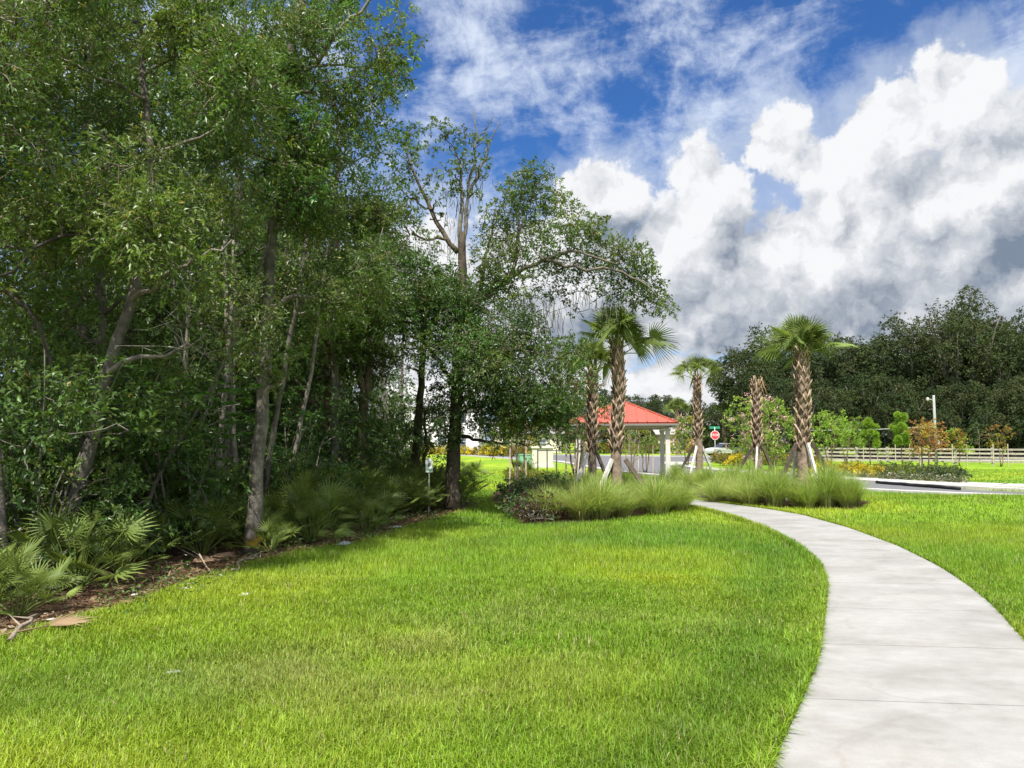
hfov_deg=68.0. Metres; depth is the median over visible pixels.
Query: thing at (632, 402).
live oak
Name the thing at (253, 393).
woodland tree
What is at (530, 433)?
live oak
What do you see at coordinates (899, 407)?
live oak
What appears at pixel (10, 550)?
saw palmetto
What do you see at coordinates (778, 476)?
grass clump
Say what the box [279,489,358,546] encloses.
saw palmetto
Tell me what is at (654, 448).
green shrub
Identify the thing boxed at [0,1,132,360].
woodland tree
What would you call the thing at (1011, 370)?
live oak
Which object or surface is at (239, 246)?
woodland tree
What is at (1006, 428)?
young tree
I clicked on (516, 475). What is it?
crepe myrtle
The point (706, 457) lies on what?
palm brace
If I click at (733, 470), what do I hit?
grass clump
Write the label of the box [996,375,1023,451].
live oak
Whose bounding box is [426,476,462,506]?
saw palmetto
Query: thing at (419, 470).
saw palmetto
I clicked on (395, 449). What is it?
shrub
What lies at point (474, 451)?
yellow flowering shrub
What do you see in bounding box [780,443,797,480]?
palm brace
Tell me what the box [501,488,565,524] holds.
groundcover shrub
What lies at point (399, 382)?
woodland tree
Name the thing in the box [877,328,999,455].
live oak
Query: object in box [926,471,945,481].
white flowering plant
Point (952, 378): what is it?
live oak
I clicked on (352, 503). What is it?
saw palmetto
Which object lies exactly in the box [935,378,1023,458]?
live oak
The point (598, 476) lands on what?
grass clump
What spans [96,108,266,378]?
woodland tree
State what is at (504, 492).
groundcover shrub
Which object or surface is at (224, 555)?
fallen frond
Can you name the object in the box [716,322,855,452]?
live oak
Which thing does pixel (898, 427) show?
pine sapling
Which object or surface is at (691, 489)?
grass clump
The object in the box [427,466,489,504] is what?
saw palmetto
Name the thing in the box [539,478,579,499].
groundcover shrub
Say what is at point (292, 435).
understory shrub
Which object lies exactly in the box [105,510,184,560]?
saw palmetto
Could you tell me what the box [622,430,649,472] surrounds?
crepe myrtle
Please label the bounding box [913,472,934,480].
white flowering plant
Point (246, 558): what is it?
fallen branch
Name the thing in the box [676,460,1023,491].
kerb
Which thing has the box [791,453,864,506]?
grass clump
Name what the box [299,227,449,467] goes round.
oak tree
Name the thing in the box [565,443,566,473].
tree stake
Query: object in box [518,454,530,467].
utility box
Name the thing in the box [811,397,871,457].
live oak
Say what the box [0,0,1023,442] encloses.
sky
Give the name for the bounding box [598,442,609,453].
orange shrub
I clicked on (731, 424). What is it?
live oak
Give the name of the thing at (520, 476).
groundcover shrub
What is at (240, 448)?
understory shrub
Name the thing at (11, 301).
woodland tree
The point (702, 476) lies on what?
grass clump
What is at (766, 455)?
palm brace
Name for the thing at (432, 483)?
saw palmetto
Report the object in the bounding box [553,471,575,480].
groundcover shrub
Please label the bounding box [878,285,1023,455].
live oak
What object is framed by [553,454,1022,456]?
kerb
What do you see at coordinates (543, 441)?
window
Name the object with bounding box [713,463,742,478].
grass clump
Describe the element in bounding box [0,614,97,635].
fallen frond
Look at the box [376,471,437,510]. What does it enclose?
saw palmetto
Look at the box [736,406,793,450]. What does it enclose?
live oak
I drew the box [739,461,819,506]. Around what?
grass clump
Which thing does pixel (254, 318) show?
woodland tree
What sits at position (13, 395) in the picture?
understory shrub
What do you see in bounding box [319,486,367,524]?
saw palmetto
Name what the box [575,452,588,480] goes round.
palm brace
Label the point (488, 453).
yellow flowering shrub
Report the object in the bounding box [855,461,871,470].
yellow flowering shrub
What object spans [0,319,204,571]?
understory shrub
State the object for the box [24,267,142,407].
woodland tree
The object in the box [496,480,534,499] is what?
groundcover shrub
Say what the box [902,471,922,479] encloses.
white flowering plant
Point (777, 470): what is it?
grass clump
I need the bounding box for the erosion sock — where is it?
[875,480,960,489]
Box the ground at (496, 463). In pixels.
[0,443,1023,767]
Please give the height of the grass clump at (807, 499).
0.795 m
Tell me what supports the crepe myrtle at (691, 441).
on the ground at (496, 463)
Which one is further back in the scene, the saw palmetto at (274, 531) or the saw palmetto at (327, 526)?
the saw palmetto at (327, 526)
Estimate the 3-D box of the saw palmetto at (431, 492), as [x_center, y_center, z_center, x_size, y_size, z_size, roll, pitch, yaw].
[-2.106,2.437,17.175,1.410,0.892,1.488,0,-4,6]
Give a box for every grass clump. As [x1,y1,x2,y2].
[519,480,575,520]
[524,473,582,510]
[531,484,572,516]
[534,480,638,520]
[559,473,576,482]
[560,467,638,500]
[562,471,673,519]
[574,467,630,490]
[602,465,642,488]
[608,483,658,516]
[609,475,639,499]
[622,470,656,483]
[624,467,693,515]
[624,472,684,510]
[641,475,690,510]
[645,464,685,486]
[662,462,688,485]
[669,477,703,511]
[671,477,718,502]
[674,468,696,487]
[683,466,719,490]
[687,463,722,494]
[688,475,728,489]
[695,473,736,500]
[699,478,732,501]
[711,477,753,503]
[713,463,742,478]
[717,459,752,480]
[718,477,765,504]
[721,471,741,487]
[728,459,766,485]
[733,465,767,502]
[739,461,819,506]
[754,466,799,499]
[758,460,796,489]
[761,478,818,506]
[786,479,826,508]
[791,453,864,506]
[822,478,876,507]
[828,475,877,505]
[838,468,873,505]
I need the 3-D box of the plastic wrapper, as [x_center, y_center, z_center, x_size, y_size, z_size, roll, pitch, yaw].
[-2.585,2.436,11.679,0.199,0.043,0.344,0,-4,4]
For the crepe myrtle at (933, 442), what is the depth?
36.31 m
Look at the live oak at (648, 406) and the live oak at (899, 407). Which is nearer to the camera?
the live oak at (899, 407)
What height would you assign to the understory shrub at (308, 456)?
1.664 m
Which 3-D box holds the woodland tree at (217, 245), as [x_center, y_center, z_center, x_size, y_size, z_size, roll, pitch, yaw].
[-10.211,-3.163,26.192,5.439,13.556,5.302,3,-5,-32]
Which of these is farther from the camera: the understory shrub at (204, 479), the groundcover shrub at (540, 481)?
the groundcover shrub at (540, 481)
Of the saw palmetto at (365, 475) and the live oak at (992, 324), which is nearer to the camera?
the saw palmetto at (365, 475)
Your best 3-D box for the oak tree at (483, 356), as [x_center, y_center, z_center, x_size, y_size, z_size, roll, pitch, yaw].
[0.396,-1.884,17.818,7.188,9.707,4.929,0,-4,0]
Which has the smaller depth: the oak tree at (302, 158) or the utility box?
the oak tree at (302, 158)
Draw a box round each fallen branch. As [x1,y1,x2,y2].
[7,613,40,641]
[177,547,209,569]
[231,549,268,570]
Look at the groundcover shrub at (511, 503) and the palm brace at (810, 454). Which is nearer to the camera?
the groundcover shrub at (511, 503)
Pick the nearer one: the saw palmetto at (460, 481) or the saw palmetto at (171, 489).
the saw palmetto at (171, 489)
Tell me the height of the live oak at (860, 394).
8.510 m
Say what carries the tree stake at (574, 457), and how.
on the ground at (496, 463)
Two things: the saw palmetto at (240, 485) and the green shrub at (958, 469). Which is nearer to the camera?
the saw palmetto at (240, 485)
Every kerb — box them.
[445,454,1022,494]
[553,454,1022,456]
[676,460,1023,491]
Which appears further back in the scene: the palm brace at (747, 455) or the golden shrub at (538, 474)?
the golden shrub at (538, 474)
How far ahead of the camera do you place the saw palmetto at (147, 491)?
11.71 m
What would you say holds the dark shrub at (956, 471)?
on the ground at (496, 463)
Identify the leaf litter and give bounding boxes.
[0,497,477,634]
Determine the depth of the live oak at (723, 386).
90.89 m
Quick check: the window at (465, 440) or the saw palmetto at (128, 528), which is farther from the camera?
the window at (465, 440)
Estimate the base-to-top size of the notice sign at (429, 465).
1.258 m
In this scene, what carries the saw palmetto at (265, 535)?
on the ground at (496, 463)
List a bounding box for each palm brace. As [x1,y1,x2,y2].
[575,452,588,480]
[596,452,604,471]
[600,458,613,484]
[623,458,645,485]
[679,446,694,470]
[690,446,697,473]
[703,446,712,472]
[737,446,752,470]
[755,447,757,469]
[762,446,773,468]
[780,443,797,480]
[785,451,796,500]
[806,443,817,477]
[811,443,828,475]
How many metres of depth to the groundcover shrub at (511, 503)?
16.02 m
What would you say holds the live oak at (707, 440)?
on the ground at (496, 463)
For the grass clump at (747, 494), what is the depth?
18.83 m
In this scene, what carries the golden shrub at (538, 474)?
on the ground at (496, 463)
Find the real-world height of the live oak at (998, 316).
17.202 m
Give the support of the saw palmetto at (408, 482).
on the ground at (496, 463)
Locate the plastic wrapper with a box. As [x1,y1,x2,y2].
[335,541,349,544]
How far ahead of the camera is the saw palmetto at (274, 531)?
10.74 m
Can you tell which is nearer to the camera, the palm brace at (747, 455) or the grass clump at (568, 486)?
the grass clump at (568, 486)
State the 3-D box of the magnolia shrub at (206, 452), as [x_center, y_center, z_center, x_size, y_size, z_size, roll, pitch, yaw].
[-4.496,0.982,11.029,2.919,2.948,2.180,0,-4,0]
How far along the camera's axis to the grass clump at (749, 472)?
20.59 m
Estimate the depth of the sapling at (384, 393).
27.00 m
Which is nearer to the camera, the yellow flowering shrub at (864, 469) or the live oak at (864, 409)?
the yellow flowering shrub at (864, 469)
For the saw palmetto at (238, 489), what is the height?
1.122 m
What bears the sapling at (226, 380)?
on the ground at (496, 463)
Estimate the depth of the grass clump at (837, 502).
18.20 m
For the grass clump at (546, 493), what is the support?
on the ground at (496, 463)
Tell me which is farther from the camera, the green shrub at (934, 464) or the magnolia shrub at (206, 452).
the green shrub at (934, 464)
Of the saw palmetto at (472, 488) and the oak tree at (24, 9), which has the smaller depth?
the oak tree at (24, 9)
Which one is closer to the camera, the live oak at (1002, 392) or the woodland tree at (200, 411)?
the woodland tree at (200, 411)
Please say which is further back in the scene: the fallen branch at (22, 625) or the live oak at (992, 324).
the live oak at (992, 324)
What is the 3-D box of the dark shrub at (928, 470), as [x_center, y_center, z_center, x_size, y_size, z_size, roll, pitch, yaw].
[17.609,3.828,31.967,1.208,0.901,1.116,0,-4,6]
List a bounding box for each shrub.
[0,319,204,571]
[0,337,242,561]
[0,387,136,547]
[0,394,23,451]
[0,437,150,596]
[1,380,62,446]
[2,360,120,478]
[3,429,164,565]
[12,372,170,439]
[13,379,184,494]
[21,349,251,485]
[29,435,163,519]
[88,413,253,554]
[96,349,307,548]
[121,436,284,533]
[154,400,284,473]
[192,372,324,463]
[201,409,325,490]
[202,418,300,485]
[213,389,348,473]
[221,439,357,524]
[227,408,375,531]
[236,365,369,450]
[238,431,322,475]
[291,395,401,464]
[312,393,434,494]
[345,378,468,484]
[366,420,424,466]
[366,447,436,472]
[460,444,470,454]
[468,446,480,454]
[478,444,491,455]
[479,444,493,455]
[492,444,506,455]
[492,478,534,503]
[494,471,538,493]
[495,488,540,519]
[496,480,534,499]
[497,487,531,508]
[499,445,514,455]
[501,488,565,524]
[502,467,534,483]
[504,470,535,484]
[508,484,545,514]
[512,469,541,484]
[518,472,557,486]
[518,491,570,516]
[531,469,553,480]
[534,471,565,487]
[535,472,574,487]
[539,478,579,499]
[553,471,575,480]
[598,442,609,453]
[632,439,654,453]
[641,439,664,453]
[670,441,681,453]
[710,451,729,461]
[711,455,730,465]
[724,451,748,466]
[763,454,783,464]
[780,448,791,464]
[782,454,796,467]
[834,461,854,475]
[846,460,860,468]
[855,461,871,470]
[858,463,873,476]
[858,465,873,475]
[867,463,887,476]
[881,466,902,478]
[888,466,905,478]
[894,463,916,478]
[903,461,924,472]
[915,464,948,480]
[923,465,940,479]
[924,460,945,469]
[940,466,967,478]
[941,465,972,480]
[945,463,968,478]
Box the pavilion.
[571,401,678,480]
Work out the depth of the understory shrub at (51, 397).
17.12 m
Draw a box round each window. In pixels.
[460,438,466,447]
[537,439,546,445]
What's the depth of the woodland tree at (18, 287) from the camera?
24.48 m
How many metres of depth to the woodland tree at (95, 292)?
19.07 m
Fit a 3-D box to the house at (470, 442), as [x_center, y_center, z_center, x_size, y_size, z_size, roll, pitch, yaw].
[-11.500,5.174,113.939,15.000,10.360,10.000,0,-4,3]
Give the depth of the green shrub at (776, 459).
52.91 m
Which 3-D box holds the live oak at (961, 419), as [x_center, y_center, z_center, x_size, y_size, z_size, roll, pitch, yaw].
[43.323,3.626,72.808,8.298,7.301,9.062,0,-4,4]
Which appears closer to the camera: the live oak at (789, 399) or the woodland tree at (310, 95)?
the woodland tree at (310, 95)
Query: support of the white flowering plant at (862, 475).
on the ground at (496, 463)
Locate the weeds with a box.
[9,495,497,621]
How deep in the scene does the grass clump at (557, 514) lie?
16.42 m
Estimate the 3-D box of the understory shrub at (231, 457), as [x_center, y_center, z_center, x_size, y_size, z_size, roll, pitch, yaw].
[-5.014,1.684,12.290,2.490,1.749,2.090,0,-4,-4]
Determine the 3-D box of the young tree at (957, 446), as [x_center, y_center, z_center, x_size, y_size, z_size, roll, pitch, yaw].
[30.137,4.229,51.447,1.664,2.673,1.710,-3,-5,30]
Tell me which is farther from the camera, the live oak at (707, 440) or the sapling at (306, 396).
the live oak at (707, 440)
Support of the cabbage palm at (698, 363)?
on the ground at (496, 463)
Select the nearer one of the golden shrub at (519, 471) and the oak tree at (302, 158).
the oak tree at (302, 158)
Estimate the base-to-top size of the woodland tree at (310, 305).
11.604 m
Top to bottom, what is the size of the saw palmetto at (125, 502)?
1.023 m
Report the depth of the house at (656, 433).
113.55 m
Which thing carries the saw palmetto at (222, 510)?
on the ground at (496, 463)
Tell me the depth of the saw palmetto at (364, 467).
15.20 m
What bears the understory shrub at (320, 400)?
on the ground at (496, 463)
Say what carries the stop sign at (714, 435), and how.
on the ground at (496, 463)
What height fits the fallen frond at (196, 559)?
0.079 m
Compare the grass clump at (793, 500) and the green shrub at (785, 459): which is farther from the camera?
the green shrub at (785, 459)
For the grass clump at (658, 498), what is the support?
on the ground at (496, 463)
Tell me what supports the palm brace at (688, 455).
on the ground at (496, 463)
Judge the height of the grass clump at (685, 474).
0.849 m
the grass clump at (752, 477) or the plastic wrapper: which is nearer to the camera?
the plastic wrapper
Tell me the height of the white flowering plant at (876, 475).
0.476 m
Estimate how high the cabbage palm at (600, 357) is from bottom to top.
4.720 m
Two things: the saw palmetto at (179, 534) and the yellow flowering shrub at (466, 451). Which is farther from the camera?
the yellow flowering shrub at (466, 451)
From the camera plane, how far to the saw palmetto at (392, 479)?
17.76 m
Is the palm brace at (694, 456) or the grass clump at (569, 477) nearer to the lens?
the grass clump at (569, 477)
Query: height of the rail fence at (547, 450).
1.340 m
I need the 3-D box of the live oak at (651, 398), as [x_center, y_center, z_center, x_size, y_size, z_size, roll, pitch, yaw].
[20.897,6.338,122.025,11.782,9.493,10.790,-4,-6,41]
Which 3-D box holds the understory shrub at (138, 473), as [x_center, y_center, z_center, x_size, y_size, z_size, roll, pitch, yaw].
[-5.726,1.452,9.927,2.211,1.850,2.634,2,-5,-25]
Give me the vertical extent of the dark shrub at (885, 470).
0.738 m
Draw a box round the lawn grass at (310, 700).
[0,468,1023,767]
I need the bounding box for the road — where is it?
[464,454,1023,493]
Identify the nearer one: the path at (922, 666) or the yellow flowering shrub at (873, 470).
the path at (922, 666)
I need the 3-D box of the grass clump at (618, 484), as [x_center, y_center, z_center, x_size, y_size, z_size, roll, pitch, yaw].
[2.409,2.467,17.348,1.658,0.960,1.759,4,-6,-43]
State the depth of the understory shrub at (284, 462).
13.69 m
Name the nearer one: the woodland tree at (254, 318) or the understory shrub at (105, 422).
the understory shrub at (105, 422)
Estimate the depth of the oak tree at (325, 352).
16.57 m
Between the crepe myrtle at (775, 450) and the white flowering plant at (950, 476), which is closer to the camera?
the white flowering plant at (950, 476)
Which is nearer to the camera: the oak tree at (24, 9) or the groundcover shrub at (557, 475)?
the oak tree at (24, 9)
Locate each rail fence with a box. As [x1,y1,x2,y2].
[537,449,585,476]
[812,447,1023,464]
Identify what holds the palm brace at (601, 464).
on the ground at (496, 463)
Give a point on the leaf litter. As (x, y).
(48, 608)
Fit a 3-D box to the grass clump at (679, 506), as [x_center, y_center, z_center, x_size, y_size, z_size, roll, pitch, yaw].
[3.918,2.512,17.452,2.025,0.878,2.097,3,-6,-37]
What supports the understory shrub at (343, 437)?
on the ground at (496, 463)
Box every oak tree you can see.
[0,0,132,592]
[0,0,306,570]
[174,0,428,555]
[236,144,413,499]
[241,207,418,465]
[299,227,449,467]
[379,271,452,469]
[386,110,681,510]
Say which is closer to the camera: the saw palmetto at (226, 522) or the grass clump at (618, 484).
the saw palmetto at (226, 522)
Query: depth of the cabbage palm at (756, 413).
24.39 m
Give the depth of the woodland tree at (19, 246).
19.36 m
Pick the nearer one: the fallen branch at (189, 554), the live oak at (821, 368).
the fallen branch at (189, 554)
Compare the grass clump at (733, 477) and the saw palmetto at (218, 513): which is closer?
the saw palmetto at (218, 513)
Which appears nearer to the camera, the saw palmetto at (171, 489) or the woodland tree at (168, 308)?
the saw palmetto at (171, 489)
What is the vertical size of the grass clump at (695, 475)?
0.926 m
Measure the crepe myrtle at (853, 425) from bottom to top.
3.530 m
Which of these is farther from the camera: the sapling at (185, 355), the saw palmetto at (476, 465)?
the saw palmetto at (476, 465)
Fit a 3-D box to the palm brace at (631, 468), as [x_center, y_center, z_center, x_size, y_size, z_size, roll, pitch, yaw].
[3.118,2.388,18.026,0.990,1.260,0.050,1,-5,-14]
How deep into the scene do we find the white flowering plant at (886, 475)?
32.79 m
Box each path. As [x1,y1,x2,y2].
[665,462,946,482]
[690,499,1023,767]
[936,482,1023,487]
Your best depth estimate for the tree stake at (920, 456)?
36.04 m
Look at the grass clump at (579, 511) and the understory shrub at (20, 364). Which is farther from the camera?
the grass clump at (579, 511)
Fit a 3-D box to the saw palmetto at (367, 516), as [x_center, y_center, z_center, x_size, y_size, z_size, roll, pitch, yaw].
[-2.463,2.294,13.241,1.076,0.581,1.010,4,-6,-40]
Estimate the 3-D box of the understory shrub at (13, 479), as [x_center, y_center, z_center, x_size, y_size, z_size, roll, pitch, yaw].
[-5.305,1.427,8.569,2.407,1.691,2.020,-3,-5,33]
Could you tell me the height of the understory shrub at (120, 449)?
2.614 m
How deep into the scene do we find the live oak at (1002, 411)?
70.03 m
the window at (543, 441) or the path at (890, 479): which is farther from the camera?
the window at (543, 441)
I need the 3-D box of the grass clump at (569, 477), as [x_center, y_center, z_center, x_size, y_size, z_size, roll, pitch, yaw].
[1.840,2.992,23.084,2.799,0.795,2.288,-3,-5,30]
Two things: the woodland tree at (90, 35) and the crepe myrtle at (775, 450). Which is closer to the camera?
the woodland tree at (90, 35)
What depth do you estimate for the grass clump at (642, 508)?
17.84 m
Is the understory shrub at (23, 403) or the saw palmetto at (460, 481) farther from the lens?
the saw palmetto at (460, 481)
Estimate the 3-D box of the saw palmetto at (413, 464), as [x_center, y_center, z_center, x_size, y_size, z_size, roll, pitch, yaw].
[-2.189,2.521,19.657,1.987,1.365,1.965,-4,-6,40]
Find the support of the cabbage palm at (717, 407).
on the ground at (496, 463)
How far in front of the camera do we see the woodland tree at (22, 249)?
16.95 m
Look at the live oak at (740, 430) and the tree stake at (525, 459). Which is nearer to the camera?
the tree stake at (525, 459)
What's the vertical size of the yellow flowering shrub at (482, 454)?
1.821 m
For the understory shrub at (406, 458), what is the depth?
19.81 m
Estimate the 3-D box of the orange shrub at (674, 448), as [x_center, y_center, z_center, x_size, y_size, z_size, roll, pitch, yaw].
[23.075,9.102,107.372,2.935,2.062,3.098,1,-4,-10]
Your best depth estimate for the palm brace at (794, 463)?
19.84 m
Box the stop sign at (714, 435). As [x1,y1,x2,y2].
[709,426,719,453]
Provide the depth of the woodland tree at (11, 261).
20.83 m
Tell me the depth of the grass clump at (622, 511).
16.35 m
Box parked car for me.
[705,443,744,455]
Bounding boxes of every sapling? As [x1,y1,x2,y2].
[119,240,270,555]
[172,245,185,536]
[174,248,190,544]
[211,240,234,538]
[223,240,238,482]
[228,309,237,467]
[288,240,328,478]
[306,240,314,443]
[377,331,381,418]
[382,328,387,434]
[398,268,404,462]
[856,417,881,464]
[887,411,910,464]
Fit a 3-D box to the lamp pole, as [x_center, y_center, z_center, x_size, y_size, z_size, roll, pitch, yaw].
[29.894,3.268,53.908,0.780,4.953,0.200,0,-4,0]
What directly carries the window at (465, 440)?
in the house at (470, 442)
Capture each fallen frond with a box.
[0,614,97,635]
[158,556,221,567]
[191,552,234,557]
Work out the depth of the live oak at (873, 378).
88.54 m
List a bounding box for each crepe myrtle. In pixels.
[495,407,541,482]
[545,373,610,476]
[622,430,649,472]
[630,430,659,472]
[670,412,709,464]
[720,393,775,467]
[737,394,795,469]
[810,409,854,460]
[825,415,867,463]
[904,417,950,466]
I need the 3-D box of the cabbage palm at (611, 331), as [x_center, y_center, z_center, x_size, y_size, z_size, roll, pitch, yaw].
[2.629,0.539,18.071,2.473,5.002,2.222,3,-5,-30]
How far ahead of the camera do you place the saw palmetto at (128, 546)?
9.01 m
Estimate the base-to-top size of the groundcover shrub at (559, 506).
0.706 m
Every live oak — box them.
[500,421,553,443]
[562,428,575,449]
[563,389,610,445]
[586,395,651,446]
[628,394,671,448]
[642,395,685,420]
[655,398,707,424]
[679,402,726,448]
[692,405,746,448]
[707,337,788,450]
[709,399,773,447]
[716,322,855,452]
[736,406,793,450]
[747,378,852,451]
[762,332,892,456]
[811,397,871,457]
[815,373,928,458]
[819,340,905,454]
[829,324,963,455]
[858,389,947,458]
[876,375,982,455]
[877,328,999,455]
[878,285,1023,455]
[910,384,1011,458]
[932,305,1023,456]
[933,309,1023,455]
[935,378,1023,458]
[958,309,1023,452]
[977,396,1023,459]
[979,331,1023,383]
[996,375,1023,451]
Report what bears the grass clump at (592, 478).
on the ground at (496, 463)
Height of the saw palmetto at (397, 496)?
1.170 m
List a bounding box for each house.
[386,384,485,453]
[489,422,564,452]
[643,424,735,452]
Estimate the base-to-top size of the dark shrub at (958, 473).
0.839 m
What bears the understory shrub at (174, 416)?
on the ground at (496, 463)
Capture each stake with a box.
[509,440,510,483]
[525,440,526,476]
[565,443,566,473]
[574,442,575,475]
[919,448,920,466]
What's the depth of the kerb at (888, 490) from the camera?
24.06 m
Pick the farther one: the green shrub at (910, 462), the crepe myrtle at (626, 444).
the crepe myrtle at (626, 444)
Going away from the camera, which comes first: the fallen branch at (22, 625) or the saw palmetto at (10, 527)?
the fallen branch at (22, 625)
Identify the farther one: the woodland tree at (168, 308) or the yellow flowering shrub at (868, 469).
the yellow flowering shrub at (868, 469)
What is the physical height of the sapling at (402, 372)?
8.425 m
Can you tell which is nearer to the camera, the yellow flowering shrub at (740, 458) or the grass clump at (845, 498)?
the grass clump at (845, 498)
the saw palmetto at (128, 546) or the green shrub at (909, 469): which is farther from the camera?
the green shrub at (909, 469)
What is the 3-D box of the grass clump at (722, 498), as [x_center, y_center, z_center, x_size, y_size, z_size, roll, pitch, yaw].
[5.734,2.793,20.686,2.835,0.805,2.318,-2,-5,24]
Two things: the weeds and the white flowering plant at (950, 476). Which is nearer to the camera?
the weeds
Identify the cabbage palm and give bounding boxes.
[550,335,627,479]
[578,303,682,509]
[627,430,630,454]
[662,396,689,455]
[667,351,725,469]
[713,402,735,453]
[745,313,861,484]
[749,376,767,470]
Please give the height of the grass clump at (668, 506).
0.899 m
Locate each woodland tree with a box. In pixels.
[0,0,172,421]
[0,0,216,424]
[0,0,216,446]
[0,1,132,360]
[0,5,164,423]
[0,51,261,493]
[0,78,66,391]
[0,82,223,493]
[0,148,63,418]
[0,248,59,405]
[0,278,43,420]
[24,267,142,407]
[57,172,168,343]
[67,0,334,458]
[90,163,180,406]
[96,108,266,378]
[98,0,351,475]
[137,128,271,420]
[142,123,266,447]
[166,204,329,463]
[192,152,370,444]
[197,36,446,462]
[211,294,322,435]
[213,207,309,411]
[245,146,371,412]
[257,117,376,394]
[295,259,358,433]
[314,355,382,415]
[343,344,413,442]
[356,339,397,437]
[372,369,415,446]
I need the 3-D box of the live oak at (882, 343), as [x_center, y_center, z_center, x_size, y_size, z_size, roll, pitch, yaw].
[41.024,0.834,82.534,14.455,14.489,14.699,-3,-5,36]
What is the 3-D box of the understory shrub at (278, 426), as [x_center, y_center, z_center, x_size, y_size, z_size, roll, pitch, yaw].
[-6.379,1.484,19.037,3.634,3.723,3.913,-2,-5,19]
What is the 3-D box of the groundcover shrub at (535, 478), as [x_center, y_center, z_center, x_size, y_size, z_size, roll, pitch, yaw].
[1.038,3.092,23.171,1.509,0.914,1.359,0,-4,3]
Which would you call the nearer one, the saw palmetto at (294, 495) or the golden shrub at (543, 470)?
the saw palmetto at (294, 495)
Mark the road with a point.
(606, 459)
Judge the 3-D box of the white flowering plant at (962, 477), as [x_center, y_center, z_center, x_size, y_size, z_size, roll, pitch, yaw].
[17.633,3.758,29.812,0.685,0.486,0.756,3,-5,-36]
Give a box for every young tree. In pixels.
[944,427,970,465]
[969,422,995,463]
[984,423,1015,466]
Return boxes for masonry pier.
[529,446,553,467]
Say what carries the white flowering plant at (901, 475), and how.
on the ground at (496, 463)
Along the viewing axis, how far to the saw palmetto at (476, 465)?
30.42 m
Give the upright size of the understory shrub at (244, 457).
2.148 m
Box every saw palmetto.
[0,503,156,589]
[0,535,67,602]
[0,540,42,600]
[0,543,85,617]
[4,457,86,555]
[5,486,111,561]
[6,510,36,552]
[7,495,36,548]
[18,491,130,557]
[20,472,71,520]
[62,475,107,514]
[79,489,159,550]
[88,529,169,572]
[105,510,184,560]
[116,473,217,541]
[123,475,186,511]
[146,491,245,553]
[159,512,195,549]
[185,497,231,534]
[199,498,244,538]
[210,475,289,534]
[211,495,294,549]
[221,468,296,524]
[228,513,299,552]
[242,481,333,542]
[264,462,356,493]
[272,467,364,539]
[275,492,332,534]
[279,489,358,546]
[301,461,378,499]
[303,488,359,527]
[310,465,391,513]
[317,464,408,520]
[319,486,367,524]
[320,457,392,494]
[321,485,387,532]
[341,500,394,531]
[353,490,410,525]
[374,467,430,514]
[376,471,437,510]
[377,468,413,512]
[377,473,438,513]
[389,461,447,505]
[395,478,442,508]
[399,473,450,511]
[402,464,461,505]
[405,455,465,473]
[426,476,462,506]
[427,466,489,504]
[430,468,475,500]
[460,459,493,479]
[501,457,536,474]
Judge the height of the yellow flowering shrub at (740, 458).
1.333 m
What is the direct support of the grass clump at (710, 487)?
on the ground at (496, 463)
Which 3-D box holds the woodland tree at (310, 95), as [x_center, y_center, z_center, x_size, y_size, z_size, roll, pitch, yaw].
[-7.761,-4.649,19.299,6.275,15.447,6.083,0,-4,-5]
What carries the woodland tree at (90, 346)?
on the ground at (496, 463)
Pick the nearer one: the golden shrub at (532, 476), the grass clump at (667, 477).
the grass clump at (667, 477)
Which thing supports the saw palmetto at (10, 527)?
on the ground at (496, 463)
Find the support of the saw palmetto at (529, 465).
on the ground at (496, 463)
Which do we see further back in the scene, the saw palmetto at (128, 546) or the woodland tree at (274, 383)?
the woodland tree at (274, 383)
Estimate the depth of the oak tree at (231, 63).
8.79 m
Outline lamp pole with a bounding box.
[926,395,939,464]
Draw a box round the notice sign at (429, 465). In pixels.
[426,458,432,510]
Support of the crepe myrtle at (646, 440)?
on the ground at (496, 463)
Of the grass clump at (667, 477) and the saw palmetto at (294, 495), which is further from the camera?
the grass clump at (667, 477)
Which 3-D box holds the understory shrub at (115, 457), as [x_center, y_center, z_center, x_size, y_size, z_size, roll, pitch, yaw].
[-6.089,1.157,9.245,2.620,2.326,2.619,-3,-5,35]
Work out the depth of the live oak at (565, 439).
123.83 m
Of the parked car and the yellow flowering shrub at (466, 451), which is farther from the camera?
the yellow flowering shrub at (466, 451)
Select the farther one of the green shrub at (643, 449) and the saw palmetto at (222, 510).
the green shrub at (643, 449)
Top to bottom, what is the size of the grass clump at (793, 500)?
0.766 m
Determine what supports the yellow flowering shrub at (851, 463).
on the ground at (496, 463)
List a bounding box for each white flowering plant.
[845,469,860,476]
[859,470,872,477]
[870,471,882,478]
[877,469,899,478]
[889,469,913,479]
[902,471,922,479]
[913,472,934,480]
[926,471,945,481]
[936,471,960,481]
[950,475,970,482]
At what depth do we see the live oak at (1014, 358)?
79.27 m
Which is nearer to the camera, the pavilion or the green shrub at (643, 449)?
the pavilion
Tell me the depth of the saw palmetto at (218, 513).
10.56 m
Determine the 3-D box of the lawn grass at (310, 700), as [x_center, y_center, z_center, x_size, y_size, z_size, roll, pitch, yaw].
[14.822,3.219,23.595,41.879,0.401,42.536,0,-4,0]
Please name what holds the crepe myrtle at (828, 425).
on the ground at (496, 463)
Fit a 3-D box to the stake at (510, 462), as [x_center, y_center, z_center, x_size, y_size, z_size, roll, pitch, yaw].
[-0.065,2.566,23.573,0.065,1.702,0.045,0,-4,0]
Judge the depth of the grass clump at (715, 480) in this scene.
22.09 m

